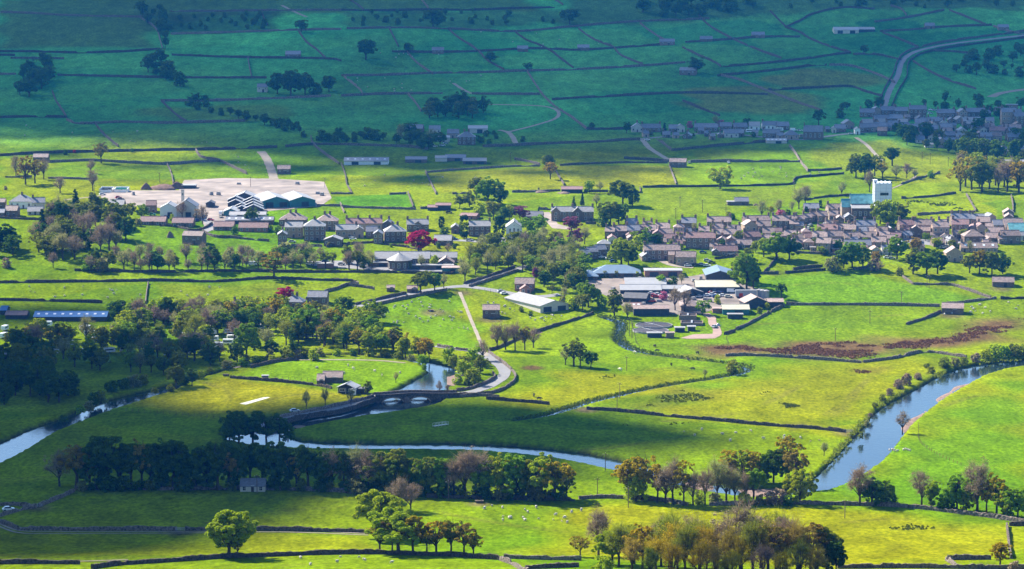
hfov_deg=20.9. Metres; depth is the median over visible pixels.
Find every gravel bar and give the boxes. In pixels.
[686,482,713,490]
[738,489,778,495]
[901,411,926,432]
[936,384,967,401]
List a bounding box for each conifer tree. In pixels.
[0,227,5,250]
[38,209,46,228]
[72,189,79,212]
[580,192,584,205]
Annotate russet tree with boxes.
[16,155,32,184]
[24,159,44,183]
[57,444,97,488]
[92,142,108,162]
[132,438,156,480]
[222,452,239,481]
[260,251,286,278]
[316,320,336,345]
[365,521,390,548]
[387,330,398,351]
[402,332,410,357]
[452,523,481,551]
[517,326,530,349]
[543,162,556,178]
[569,536,589,554]
[647,468,666,502]
[758,524,789,568]
[767,206,774,215]
[782,446,809,473]
[803,522,831,568]
[871,251,881,267]
[907,236,922,250]
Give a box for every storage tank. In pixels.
[760,289,763,297]
[764,290,768,297]
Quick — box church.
[840,176,891,218]
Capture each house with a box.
[0,198,6,207]
[0,208,5,215]
[5,205,20,216]
[9,191,31,208]
[27,206,42,214]
[31,194,45,208]
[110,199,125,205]
[140,216,167,224]
[146,200,156,212]
[171,217,195,226]
[213,221,235,230]
[238,222,268,231]
[239,478,266,491]
[277,226,287,245]
[279,209,307,225]
[284,218,303,237]
[288,291,305,307]
[303,216,325,240]
[307,290,328,304]
[317,210,338,230]
[323,234,343,245]
[335,221,357,237]
[346,214,382,230]
[355,225,363,237]
[365,226,377,237]
[373,229,383,243]
[374,251,430,263]
[382,215,394,228]
[383,221,406,241]
[405,124,424,131]
[406,215,428,231]
[414,221,421,230]
[429,125,440,132]
[430,252,457,261]
[433,234,452,244]
[438,255,454,263]
[447,129,459,137]
[451,222,459,233]
[457,129,475,144]
[468,217,490,235]
[514,277,534,290]
[519,284,530,292]
[523,211,543,219]
[551,203,593,220]
[578,249,589,256]
[586,246,598,258]
[594,244,606,255]
[597,239,610,250]
[604,223,615,238]
[607,233,616,243]
[612,222,626,237]
[624,215,637,224]
[626,221,639,233]
[626,231,633,240]
[631,120,643,131]
[637,221,644,232]
[639,252,651,260]
[641,121,661,131]
[641,128,649,136]
[642,217,652,223]
[642,240,680,259]
[645,221,655,233]
[646,331,662,337]
[652,229,663,236]
[655,219,669,228]
[658,225,672,236]
[661,237,666,243]
[662,129,670,137]
[664,233,674,241]
[665,331,674,337]
[668,251,674,262]
[669,124,677,131]
[671,235,682,247]
[672,129,678,137]
[673,220,684,234]
[674,326,685,331]
[675,231,683,238]
[675,251,696,265]
[676,124,684,131]
[678,232,685,244]
[681,214,696,229]
[682,129,692,138]
[684,224,691,234]
[686,228,715,248]
[687,325,695,330]
[694,121,718,131]
[697,127,703,133]
[698,222,709,231]
[704,127,709,135]
[706,213,731,226]
[708,131,715,139]
[709,239,718,250]
[711,220,723,227]
[711,225,737,238]
[711,248,719,254]
[713,245,737,254]
[716,232,725,241]
[717,129,722,137]
[719,122,731,130]
[723,129,738,137]
[725,239,734,244]
[726,221,741,233]
[726,235,736,241]
[727,313,743,318]
[730,239,739,248]
[732,120,747,130]
[736,126,744,136]
[740,239,752,248]
[741,212,770,222]
[741,215,756,230]
[743,227,761,242]
[749,121,759,129]
[756,217,770,229]
[761,119,776,129]
[762,127,780,137]
[762,224,774,234]
[762,235,770,239]
[772,212,794,229]
[775,227,781,232]
[776,121,789,129]
[776,132,783,137]
[783,130,798,138]
[784,226,796,237]
[789,216,799,229]
[795,212,804,224]
[795,218,803,230]
[795,234,805,246]
[801,224,811,233]
[802,210,812,222]
[803,203,819,211]
[803,232,811,238]
[803,238,814,249]
[809,208,816,221]
[809,245,815,250]
[812,227,827,240]
[816,208,828,221]
[816,234,832,252]
[817,220,837,230]
[824,126,829,131]
[824,217,835,223]
[825,200,839,212]
[826,227,843,240]
[828,207,839,219]
[831,126,836,132]
[831,247,839,251]
[832,238,842,249]
[834,124,845,131]
[836,211,843,222]
[838,220,855,231]
[841,119,854,128]
[843,212,853,221]
[843,229,859,240]
[843,239,871,248]
[853,126,860,133]
[853,216,875,225]
[856,226,867,230]
[858,121,872,131]
[858,228,875,238]
[859,106,874,116]
[861,119,872,122]
[867,226,874,230]
[869,241,880,253]
[871,123,878,131]
[871,233,885,246]
[872,104,880,114]
[873,112,889,121]
[873,119,887,130]
[873,223,888,235]
[876,118,884,121]
[877,126,887,135]
[879,104,894,114]
[879,227,889,240]
[880,241,891,254]
[885,118,900,129]
[887,234,895,239]
[888,122,891,130]
[889,112,902,119]
[890,232,900,237]
[895,105,907,114]
[895,226,901,235]
[896,216,913,229]
[902,227,912,238]
[903,112,910,120]
[908,103,926,119]
[910,225,921,237]
[914,112,922,121]
[914,216,931,226]
[915,118,924,125]
[915,133,924,142]
[916,240,924,251]
[921,226,930,237]
[925,118,938,128]
[927,115,939,124]
[928,131,935,141]
[930,218,949,236]
[930,228,938,236]
[930,237,944,246]
[937,106,954,117]
[937,134,944,147]
[939,123,952,129]
[939,232,947,238]
[942,127,952,132]
[943,135,960,147]
[943,245,962,261]
[945,129,959,136]
[945,234,956,247]
[945,234,958,246]
[946,114,954,122]
[949,210,971,225]
[951,215,968,231]
[952,226,961,238]
[953,113,961,123]
[955,130,965,136]
[956,108,967,116]
[956,126,967,130]
[959,239,997,251]
[960,229,984,241]
[961,114,980,125]
[965,105,985,116]
[966,117,974,128]
[969,220,975,229]
[971,210,984,221]
[976,216,989,224]
[976,218,985,234]
[979,132,992,140]
[980,123,994,131]
[980,124,987,131]
[984,232,997,241]
[984,235,994,241]
[985,117,994,122]
[985,212,995,222]
[985,222,992,231]
[987,227,1003,231]
[989,124,1004,134]
[991,219,1003,226]
[992,132,1001,140]
[997,232,1005,243]
[999,230,1020,243]
[1000,105,1016,124]
[1002,122,1021,132]
[1002,207,1013,217]
[1003,218,1023,229]
[1004,212,1012,217]
[1005,131,1020,141]
[1006,104,1017,108]
[1006,223,1023,230]
[1013,110,1023,126]
[1020,231,1023,240]
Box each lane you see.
[201,216,213,231]
[453,239,477,241]
[640,132,867,139]
[640,139,668,158]
[883,35,1023,105]
[987,89,1023,96]
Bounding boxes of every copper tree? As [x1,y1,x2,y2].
[275,286,293,297]
[404,230,436,250]
[513,204,530,220]
[532,267,539,277]
[562,215,582,232]
[566,227,583,242]
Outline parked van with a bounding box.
[727,288,734,292]
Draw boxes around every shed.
[0,305,10,314]
[5,310,29,318]
[33,311,109,320]
[160,201,177,217]
[176,197,199,217]
[181,184,196,188]
[206,200,215,206]
[223,205,240,215]
[225,216,274,223]
[227,195,243,201]
[228,198,243,206]
[229,211,266,215]
[235,190,256,198]
[237,204,246,210]
[243,195,259,201]
[243,204,263,210]
[244,198,263,204]
[244,201,263,206]
[254,191,288,207]
[282,191,314,206]
[317,262,334,267]
[344,157,388,164]
[368,261,387,266]
[405,156,426,162]
[412,264,453,268]
[427,204,437,210]
[435,155,447,161]
[435,202,450,209]
[442,266,459,272]
[445,154,465,160]
[459,212,480,218]
[462,158,486,163]
[468,125,487,132]
[504,292,568,312]
[561,186,582,192]
[585,270,598,279]
[591,265,640,276]
[619,284,661,293]
[623,277,666,284]
[623,292,650,302]
[627,302,640,310]
[632,305,669,315]
[643,268,682,276]
[661,285,683,292]
[677,285,702,296]
[678,300,696,310]
[693,280,739,292]
[702,265,733,279]
[712,307,721,312]
[721,304,749,314]
[726,200,734,204]
[738,293,767,308]
[765,138,786,143]
[766,298,783,306]
[832,27,858,33]
[858,27,874,31]
[924,142,933,147]
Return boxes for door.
[47,318,56,320]
[266,202,272,207]
[280,202,286,206]
[302,202,308,206]
[544,307,551,311]
[558,305,565,310]
[638,310,646,315]
[650,272,658,276]
[656,310,664,315]
[668,272,676,276]
[702,288,710,292]
[719,276,726,279]
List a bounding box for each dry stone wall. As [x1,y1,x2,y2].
[0,10,143,17]
[0,48,159,52]
[0,53,14,55]
[0,72,15,74]
[0,115,66,117]
[0,145,276,155]
[0,216,38,219]
[0,276,356,282]
[0,298,102,302]
[0,501,29,505]
[0,503,36,516]
[0,519,18,529]
[0,558,79,563]
[5,175,31,177]
[11,56,63,58]
[19,525,176,530]
[38,489,75,506]
[48,158,219,164]
[48,177,89,179]
[52,90,65,114]
[57,74,266,77]
[66,118,244,123]
[74,268,452,273]
[75,485,363,494]
[91,549,499,568]
[95,122,118,146]
[139,16,157,30]
[145,281,148,303]
[160,222,212,230]
[161,99,186,120]
[163,94,330,101]
[167,163,173,182]
[171,8,340,11]
[171,28,340,34]
[172,53,341,60]
[185,525,364,532]
[195,148,246,173]
[202,229,229,237]
[230,235,269,241]
[230,375,331,388]
[250,357,298,367]
[272,394,373,418]
[285,142,340,146]
[287,394,381,422]
[291,244,321,246]
[298,30,325,56]
[305,281,358,299]
[310,136,339,163]
[317,204,339,205]
[326,241,372,246]
[331,192,351,193]
[341,6,554,10]
[341,61,684,75]
[341,91,442,96]
[341,143,427,149]
[341,162,351,191]
[341,205,415,209]
[344,76,362,95]
[347,17,708,31]
[347,283,374,289]
[350,0,364,9]
[355,291,406,304]
[361,288,446,308]
[384,242,421,250]
[389,27,398,46]
[389,192,405,194]
[392,43,659,52]
[407,51,433,74]
[408,92,421,111]
[425,170,436,194]
[426,493,574,500]
[427,164,539,172]
[437,343,470,350]
[448,27,503,69]
[456,370,495,391]
[459,349,516,396]
[460,392,499,396]
[463,265,514,283]
[469,269,518,286]
[472,92,539,94]
[483,137,639,146]
[486,396,549,404]
[489,311,593,350]
[499,556,528,568]
[504,553,581,560]
[512,189,559,192]
[514,30,573,67]
[514,157,539,163]
[525,562,578,568]
[527,70,586,129]
[539,207,550,209]
[552,91,684,99]
[555,170,564,185]
[560,161,667,165]
[578,27,642,63]
[578,494,688,505]
[584,189,607,191]
[586,406,845,432]
[587,127,622,129]
[624,156,668,161]
[640,22,662,37]
[643,172,843,187]
[657,138,672,150]
[669,166,676,184]
[673,139,787,150]
[682,46,720,66]
[682,99,719,115]
[685,35,799,42]
[685,91,767,94]
[691,159,799,162]
[698,14,781,58]
[709,499,1023,520]
[714,254,736,258]
[717,63,826,75]
[720,73,819,109]
[723,51,850,66]
[724,329,735,334]
[725,352,861,362]
[735,303,784,329]
[761,271,778,273]
[764,254,777,270]
[768,84,882,96]
[770,10,784,26]
[785,25,848,51]
[785,268,825,273]
[786,6,874,25]
[786,302,939,306]
[789,144,807,171]
[793,264,822,269]
[795,250,838,254]
[806,193,850,199]
[808,167,841,170]
[829,63,894,82]
[837,562,1023,568]
[853,52,901,59]
[853,263,868,269]
[862,350,966,362]
[874,9,943,21]
[880,23,991,31]
[881,29,1023,96]
[882,31,918,46]
[890,4,906,15]
[891,36,1023,105]
[901,171,939,183]
[901,191,955,198]
[902,275,990,297]
[906,309,940,324]
[913,60,975,89]
[917,210,974,214]
[933,49,967,53]
[945,556,956,564]
[947,296,996,302]
[947,554,990,559]
[949,9,985,23]
[966,193,976,211]
[993,25,1023,34]
[1000,296,1023,298]
[1006,522,1012,558]
[1009,521,1023,525]
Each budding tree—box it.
[123,340,136,365]
[155,322,164,331]
[182,325,192,336]
[187,311,206,331]
[259,313,273,327]
[277,318,298,344]
[327,327,338,344]
[331,319,354,347]
[463,242,476,266]
[468,257,482,274]
[487,243,500,265]
[493,250,500,269]
[494,246,505,262]
[511,235,525,255]
[516,249,529,271]
[535,244,547,264]
[535,265,544,281]
[560,251,579,266]
[563,241,576,255]
[574,249,586,261]
[602,519,636,565]
[620,534,645,568]
[625,521,642,563]
[639,541,664,568]
[641,530,668,568]
[644,504,693,568]
[657,519,695,568]
[659,538,687,568]
[667,521,700,568]
[683,537,712,568]
[684,508,719,544]
[688,519,721,568]
[699,540,730,568]
[707,524,750,568]
[715,547,741,568]
[723,527,756,568]
[733,515,769,568]
[745,517,776,568]
[760,503,797,568]
[772,550,792,568]
[778,516,817,568]
[786,528,813,568]
[803,544,828,568]
[983,157,998,188]
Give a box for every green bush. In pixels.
[75,404,85,413]
[81,260,94,270]
[196,370,204,378]
[238,357,248,366]
[268,354,276,359]
[280,345,289,357]
[307,347,319,360]
[332,348,341,355]
[364,347,376,356]
[416,354,428,363]
[421,363,426,369]
[429,255,438,263]
[441,347,457,364]
[451,373,462,384]
[455,359,471,374]
[465,347,483,365]
[473,201,485,213]
[567,295,580,309]
[590,554,615,568]
[595,294,607,309]
[622,472,649,500]
[656,274,667,281]
[694,494,705,504]
[714,294,720,303]
[738,491,751,504]
[832,258,843,270]
[927,170,934,178]
[936,494,948,508]
[979,348,993,360]
[987,344,1002,358]
[998,346,1011,357]
[1016,343,1023,355]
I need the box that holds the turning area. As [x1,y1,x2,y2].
[682,334,718,338]
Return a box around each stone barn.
[33,153,49,160]
[182,230,206,244]
[257,83,267,91]
[277,165,290,173]
[285,51,300,56]
[316,373,324,383]
[323,370,343,382]
[386,284,394,291]
[407,285,417,292]
[432,47,443,53]
[482,304,499,317]
[517,45,527,51]
[577,44,589,50]
[659,38,674,44]
[669,158,686,167]
[679,67,696,74]
[699,36,712,41]
[734,197,748,204]
[751,32,764,37]
[924,23,934,28]
[941,302,963,313]
[992,276,1014,286]
[997,24,1008,30]
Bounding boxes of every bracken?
[714,318,1023,358]
[853,369,870,373]
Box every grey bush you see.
[76,480,87,491]
[82,400,94,410]
[95,257,110,271]
[126,374,142,387]
[135,218,142,225]
[221,360,232,369]
[222,249,233,266]
[241,354,249,363]
[264,348,274,359]
[276,242,293,259]
[316,347,324,356]
[343,474,363,489]
[350,481,366,494]
[407,354,415,360]
[464,491,470,498]
[492,485,509,500]
[526,487,544,501]
[559,296,565,301]
[708,492,722,501]
[755,494,766,505]
[824,256,838,271]
[864,419,870,426]
[951,357,959,367]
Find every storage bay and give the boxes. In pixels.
[99,186,114,191]
[114,186,128,191]
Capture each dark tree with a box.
[0,223,18,248]
[0,342,10,364]
[0,382,14,404]
[2,234,21,254]
[5,326,25,344]
[6,371,24,395]
[10,364,25,391]
[13,80,25,94]
[16,335,43,355]
[18,64,27,78]
[18,361,33,385]
[20,78,39,96]
[21,370,35,395]
[22,364,53,394]
[23,59,36,72]
[24,71,37,78]
[30,66,41,75]
[30,341,55,357]
[31,68,48,83]
[33,373,64,401]
[34,68,48,88]
[34,223,50,244]
[38,52,50,68]
[40,339,55,350]
[42,56,53,68]
[42,65,55,80]
[45,372,70,401]
[51,200,72,216]
[57,369,79,395]
[73,444,112,484]
[80,229,96,248]
[81,343,97,368]
[85,247,102,267]
[85,436,107,475]
[88,436,124,489]
[103,199,118,214]
[106,301,123,320]
[112,444,128,481]
[115,330,133,352]
[116,216,137,240]
[116,300,126,306]
[119,443,139,489]
[133,0,148,13]
[137,442,164,480]
[138,437,179,486]
[139,56,153,72]
[140,341,154,363]
[141,11,151,22]
[142,54,156,67]
[142,251,158,268]
[150,254,164,268]
[150,327,167,349]
[151,62,158,67]
[151,67,159,74]
[153,48,168,60]
[156,3,163,9]
[156,356,170,374]
[156,440,189,486]
[157,297,177,322]
[158,9,168,19]
[159,30,168,36]
[161,69,169,78]
[162,37,169,47]
[170,346,183,365]
[170,446,204,482]
[184,368,199,385]
[186,334,202,360]
[188,442,222,487]
[189,451,205,484]
[190,92,201,101]
[197,342,220,364]
[201,246,222,271]
[203,325,214,339]
[204,441,231,489]
[217,312,235,328]
[218,410,249,443]
[220,441,251,484]
[226,107,234,114]
[227,253,239,268]
[227,341,246,362]
[232,310,247,331]
[234,109,242,118]
[242,111,250,121]
[244,207,259,217]
[244,442,258,477]
[245,312,263,327]
[246,410,262,442]
[249,414,279,443]
[252,445,268,477]
[253,441,292,482]
[259,113,271,124]
[263,340,281,352]
[265,72,282,93]
[269,413,291,440]
[276,448,297,479]
[278,247,291,258]
[279,69,306,95]
[281,320,303,341]
[282,117,291,126]
[285,328,296,341]
[288,341,302,352]
[294,19,308,31]
[294,444,321,485]
[298,72,314,93]
[298,249,318,264]
[303,446,336,482]
[321,75,335,91]
[332,450,353,481]
[333,296,354,309]
[337,326,355,348]
[344,134,349,142]
[357,39,377,59]
[376,459,404,486]
[380,132,386,139]
[392,133,401,143]
[402,122,418,136]
[402,130,418,144]
[403,42,413,50]
[411,131,424,140]
[415,138,426,148]
[420,133,439,148]
[421,9,446,26]
[423,96,439,112]
[432,100,444,116]
[433,132,447,143]
[436,100,452,116]
[438,456,460,494]
[442,96,457,106]
[450,91,461,100]
[452,103,465,118]
[458,90,469,102]
[459,99,474,114]
[475,467,491,484]
[477,95,492,112]
[484,51,498,60]
[493,182,508,203]
[496,206,509,218]
[522,62,532,68]
[537,270,552,286]
[559,6,580,24]
[559,262,572,278]
[566,273,585,288]
[581,351,598,367]
[611,203,628,223]
[621,184,639,206]
[621,243,638,265]
[623,122,631,132]
[635,0,651,11]
[648,233,663,243]
[656,0,668,10]
[683,4,695,12]
[686,57,705,69]
[714,2,720,9]
[747,264,761,287]
[749,0,756,6]
[761,449,789,482]
[775,283,787,297]
[776,235,802,258]
[812,109,826,124]
[822,540,847,568]
[832,239,842,247]
[834,250,852,267]
[856,153,875,178]
[860,45,868,51]
[861,477,884,501]
[873,97,883,107]
[883,147,900,165]
[892,122,903,131]
[895,123,907,139]
[902,132,912,140]
[905,125,919,141]
[918,122,933,130]
[921,125,934,138]
[928,247,948,273]
[932,136,940,143]
[934,139,940,150]
[940,101,949,108]
[942,90,950,101]
[942,138,953,152]
[943,0,951,6]
[952,64,960,71]
[952,141,961,150]
[953,98,961,107]
[955,137,980,154]
[961,136,977,144]
[971,118,984,127]
[972,62,981,74]
[972,93,984,104]
[974,98,983,105]
[976,138,1000,156]
[979,109,989,118]
[981,59,992,70]
[985,104,993,111]
[987,140,1006,157]
[993,108,999,119]
[995,252,1014,273]
[999,60,1007,66]
[1007,51,1017,61]
[1007,139,1017,151]
[1013,43,1023,55]
[1015,97,1023,105]
[1017,139,1023,150]
[1018,130,1023,139]
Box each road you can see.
[261,346,510,426]
[357,285,560,306]
[462,265,525,286]
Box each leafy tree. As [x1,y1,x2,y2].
[28,318,49,336]
[41,200,54,219]
[52,321,71,327]
[62,325,79,338]
[64,341,82,366]
[81,334,94,348]
[102,197,108,206]
[111,322,131,332]
[114,310,131,320]
[120,321,136,334]
[122,301,134,311]
[122,349,139,371]
[124,313,135,327]
[129,307,152,322]
[134,204,148,215]
[142,328,155,335]
[146,302,160,315]
[149,299,159,307]
[159,337,179,354]
[172,298,183,314]
[174,306,201,325]
[195,324,213,337]
[197,335,212,352]
[204,509,257,552]
[207,309,230,333]
[233,298,247,312]
[233,322,261,353]
[238,306,260,322]
[240,295,264,302]
[241,298,257,308]
[257,302,273,319]
[263,313,274,328]
[264,293,289,312]
[270,316,282,331]
[275,306,293,320]
[279,304,293,314]
[282,311,300,321]
[289,304,322,338]
[308,327,315,338]
[323,310,335,320]
[328,314,343,326]
[334,303,350,322]
[344,316,356,323]
[351,305,365,316]
[352,486,414,521]
[354,310,383,327]
[355,317,370,328]
[357,326,377,346]
[358,332,376,355]
[361,298,388,318]
[364,506,417,549]
[365,314,381,327]
[369,322,383,333]
[374,334,390,354]
[389,524,397,549]
[395,337,410,358]
[405,459,429,487]
[427,457,452,490]
[429,273,442,289]
[467,253,482,270]
[470,458,505,495]
[474,176,505,200]
[485,452,516,488]
[495,453,535,494]
[505,204,513,220]
[518,214,547,234]
[522,452,562,492]
[523,230,537,236]
[523,255,541,268]
[552,236,571,248]
[574,253,592,268]
[575,280,601,306]
[576,262,587,273]
[584,181,594,192]
[591,531,624,560]
[607,237,642,264]
[632,234,642,249]
[639,227,650,243]
[695,300,711,314]
[706,166,733,188]
[727,252,760,288]
[728,449,757,477]
[746,468,769,499]
[750,240,758,251]
[754,453,772,478]
[757,238,768,256]
[762,232,789,259]
[782,469,818,501]
[816,246,824,254]
[837,242,863,267]
[858,241,871,265]
[870,200,889,223]
[876,211,895,222]
[876,480,894,499]
[880,199,897,224]
[883,234,907,258]
[908,251,939,274]
[922,232,929,239]
[923,480,940,505]
[931,237,942,246]
[942,473,973,508]
[958,489,975,510]
[970,152,983,160]
[988,156,998,162]
[993,488,1017,515]
[1002,488,1023,517]
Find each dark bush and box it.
[59,414,68,422]
[70,383,80,395]
[87,392,98,404]
[87,482,95,489]
[98,474,116,492]
[104,380,119,391]
[114,475,132,491]
[117,377,129,389]
[130,481,139,490]
[137,479,144,489]
[148,474,164,490]
[155,18,166,28]
[155,476,169,487]
[159,60,176,77]
[168,70,175,79]
[173,71,187,86]
[178,378,189,385]
[184,97,194,105]
[192,101,201,109]
[202,99,210,106]
[208,107,214,112]
[218,107,223,114]
[221,423,237,440]
[225,477,239,485]
[230,225,237,234]
[250,18,256,24]
[252,355,262,363]
[266,473,283,490]
[273,117,282,127]
[273,225,280,233]
[280,122,288,130]
[280,425,295,441]
[281,480,291,490]
[289,122,296,130]
[300,130,306,137]
[308,82,322,94]
[312,481,323,491]
[315,130,325,141]
[320,476,333,486]
[320,485,326,492]
[324,132,332,140]
[330,135,339,142]
[334,127,342,137]
[338,481,344,487]
[341,480,352,492]
[349,349,356,355]
[350,134,357,141]
[361,127,372,138]
[368,480,379,489]
[369,129,381,140]
[382,15,389,22]
[383,479,397,495]
[395,18,400,23]
[401,11,408,17]
[410,467,432,495]
[436,482,450,498]
[439,227,449,234]
[456,484,466,494]
[467,17,474,23]
[475,484,492,495]
[477,136,484,142]
[479,486,493,499]
[482,130,489,136]
[505,492,514,500]
[506,9,512,15]
[513,486,525,495]
[552,485,567,500]
[596,212,609,226]
[658,7,669,16]
[667,276,678,284]
[694,1,708,14]
[721,0,737,11]
[742,118,750,125]
[782,495,793,505]
[835,108,845,117]
[854,0,862,6]
[864,99,873,107]
[872,490,888,505]
[886,493,898,502]
[889,0,896,4]
[944,499,955,509]
[960,59,966,65]
[963,54,970,62]
[964,64,972,73]
[967,48,979,59]
[982,48,995,59]
[988,64,999,73]
[992,45,1003,55]
[1007,141,1021,157]
[1010,127,1019,133]
[1014,66,1023,76]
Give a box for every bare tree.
[10,155,22,175]
[25,321,44,338]
[26,219,43,235]
[37,156,49,178]
[39,448,70,486]
[40,227,51,239]
[42,200,53,217]
[46,214,54,226]
[46,218,64,248]
[47,251,58,267]
[49,227,69,259]
[52,176,65,192]
[54,337,72,358]
[61,197,75,219]
[65,204,76,220]
[66,234,88,258]
[71,213,82,227]
[76,214,91,232]
[78,313,95,336]
[84,211,96,227]
[84,254,95,271]
[85,160,95,168]
[86,168,97,190]
[89,217,110,251]
[90,220,121,250]
[102,210,116,236]
[108,230,122,247]
[111,245,120,262]
[114,250,130,268]
[127,294,146,309]
[129,252,139,269]
[131,305,145,321]
[131,350,147,372]
[134,244,145,257]
[134,334,154,350]
[135,256,146,269]
[143,239,154,252]
[143,250,153,269]
[148,330,157,347]
[151,302,161,325]
[152,245,164,255]
[152,334,163,357]
[156,310,171,325]
[160,251,175,269]
[169,312,176,321]
[176,201,187,216]
[179,243,194,260]
[182,299,199,312]
[182,330,207,357]
[184,259,191,268]
[190,293,206,304]
[195,241,207,254]
[195,254,204,268]
[198,205,208,223]
[200,306,218,324]
[202,251,213,271]
[202,304,213,311]
[209,301,229,314]
[214,337,225,360]
[219,251,230,268]
[227,319,239,339]
[235,253,243,266]
[236,244,249,265]
[242,256,250,268]
[246,247,257,257]
[250,248,264,268]
[258,328,274,342]
[263,307,275,317]
[281,256,290,269]
[286,249,299,268]
[294,242,305,261]
[297,254,304,268]
[302,241,317,252]
[302,390,309,408]
[307,250,318,267]
[308,311,326,337]
[317,247,324,255]
[319,301,330,310]
[319,387,329,404]
[322,445,346,482]
[342,252,352,268]
[343,248,354,269]
[344,436,363,486]
[346,388,353,401]
[350,446,382,488]
[351,240,365,251]
[363,249,374,257]
[367,253,376,268]
[384,474,408,497]
[394,123,404,132]
[402,482,423,507]
[417,254,425,263]
[436,379,442,389]
[437,446,481,493]
[441,274,447,287]
[443,464,464,494]
[457,256,468,268]
[457,262,471,280]
[461,445,491,492]
[475,339,491,355]
[476,233,487,244]
[482,248,493,271]
[487,320,504,349]
[499,324,511,349]
[505,242,519,264]
[506,320,524,350]
[519,229,532,245]
[527,327,540,347]
[534,230,550,244]
[538,225,548,238]
[539,248,559,263]
[553,231,564,241]
[556,243,572,256]
[556,247,571,263]
[559,344,571,364]
[560,286,569,296]
[563,269,571,280]
[565,234,584,258]
[579,227,589,243]
[583,502,612,555]
[592,190,599,205]
[595,179,603,190]
[620,300,634,319]
[642,512,671,566]
[645,461,681,503]
[660,457,686,503]
[667,286,681,309]
[677,513,707,567]
[678,274,685,283]
[678,288,694,310]
[682,467,705,505]
[695,464,718,504]
[706,454,730,496]
[709,519,726,568]
[710,487,767,568]
[713,115,719,122]
[713,466,738,500]
[724,468,742,500]
[736,471,751,495]
[749,541,774,568]
[755,199,769,214]
[763,512,804,568]
[773,198,784,209]
[789,201,794,209]
[791,187,805,208]
[800,185,811,202]
[819,441,828,454]
[837,181,846,193]
[844,463,876,505]
[864,168,874,191]
[877,260,885,269]
[890,164,901,178]
[895,410,910,434]
[902,164,912,177]
[907,469,933,504]
[912,169,917,177]
[956,151,964,162]
[960,456,994,511]
[966,240,973,252]
[992,167,1004,192]
[997,156,1017,191]
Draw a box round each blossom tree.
[659,291,667,299]
[686,121,692,127]
[775,209,786,214]
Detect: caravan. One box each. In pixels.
[1,325,8,329]
[103,347,115,352]
[222,339,233,343]
[227,334,237,338]
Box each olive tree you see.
[3,329,19,343]
[11,342,25,353]
[19,328,32,344]
[28,229,44,251]
[32,345,58,363]
[35,235,59,256]
[42,232,61,253]
[43,323,73,346]
[51,215,68,231]
[53,219,75,238]
[70,225,86,244]
[74,201,89,212]
[79,210,88,218]
[88,192,103,210]
[88,201,103,223]
[88,327,109,346]
[88,347,111,369]
[94,259,106,266]
[96,334,111,346]
[99,251,117,264]
[101,203,126,218]
[106,329,123,347]
[109,212,126,229]
[122,203,136,216]
[130,329,150,351]
[137,317,149,330]
[144,355,158,372]
[159,340,175,357]
[164,363,184,388]
[168,252,179,268]
[168,320,187,337]
[170,350,188,367]
[174,300,186,314]
[176,337,195,357]
[183,311,202,333]
[197,304,208,310]
[210,299,227,312]
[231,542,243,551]
[270,246,281,259]
[288,318,308,341]
[293,303,301,313]
[308,301,325,310]
[315,326,331,346]
[319,250,330,268]
[327,321,340,341]
[329,252,336,262]
[337,466,359,480]
[341,242,351,254]
[349,321,361,329]
[351,248,363,269]
[354,451,405,488]
[358,255,372,269]
[362,380,372,396]
[367,307,383,319]
[378,448,415,480]
[386,326,403,350]
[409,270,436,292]
[410,336,423,359]
[411,456,443,487]
[418,526,436,551]
[422,101,435,117]
[437,518,466,550]
[453,194,465,207]
[458,356,471,364]
[463,190,475,206]
[467,104,478,117]
[467,177,483,197]
[468,97,479,107]
[471,243,489,257]
[473,355,490,372]
[482,242,498,256]
[483,230,504,246]
[485,201,501,219]
[498,243,511,253]
[502,254,514,266]
[504,231,524,243]
[513,459,546,495]
[519,240,537,257]
[526,237,543,243]
[531,242,548,258]
[532,259,547,270]
[543,154,555,165]
[545,262,561,280]
[548,231,563,245]
[558,337,586,365]
[558,467,575,495]
[559,279,571,288]
[565,267,579,278]
[569,343,589,366]
[571,266,587,287]
[574,291,590,309]
[596,201,625,224]
[607,180,634,204]
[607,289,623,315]
[731,253,757,277]
[732,231,744,238]
[743,248,754,253]
[813,525,843,568]
[845,153,867,177]
[870,154,884,174]
[893,202,910,218]
[905,247,920,273]
[922,139,929,146]
[933,129,946,137]
[947,240,956,247]
[960,252,979,272]
[962,131,978,137]
[965,158,994,192]
[979,251,1001,274]
[1009,157,1023,186]
[1018,149,1023,158]
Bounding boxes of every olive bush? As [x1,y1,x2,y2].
[95,390,106,403]
[137,374,148,384]
[144,480,154,491]
[151,387,158,393]
[166,384,175,391]
[206,367,213,373]
[226,481,236,491]
[282,349,295,357]
[295,477,306,486]
[295,482,305,491]
[301,348,309,357]
[326,482,335,490]
[379,348,390,357]
[394,351,403,358]
[448,355,457,367]
[457,488,464,494]
[463,368,480,384]
[546,489,552,495]
[725,359,740,374]
[756,307,762,313]
[857,431,863,438]
[878,394,885,400]
[894,267,903,274]
[926,367,935,373]
[937,357,951,368]
[959,357,968,365]
[1009,343,1021,355]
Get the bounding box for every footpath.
[280,5,307,16]
[452,83,471,93]
[458,292,488,355]
[657,260,692,267]
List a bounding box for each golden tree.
[223,300,237,310]
[265,298,283,318]
[283,455,306,486]
[321,306,344,320]
[349,327,367,354]
[401,514,423,550]
[416,337,430,354]
[417,520,452,551]
[424,338,434,361]
[464,532,483,553]
[536,458,576,493]
[610,458,638,486]
[622,523,663,568]
[623,451,660,500]
[672,460,694,505]
[718,449,740,474]
[742,449,760,470]
[775,435,806,463]
[875,160,887,178]
[946,163,971,190]
[955,156,976,186]
[959,162,979,189]
[972,250,984,273]
[976,483,993,512]
[986,472,1009,513]
[989,540,1012,564]
[1009,161,1023,192]
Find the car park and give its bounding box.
[307,261,441,270]

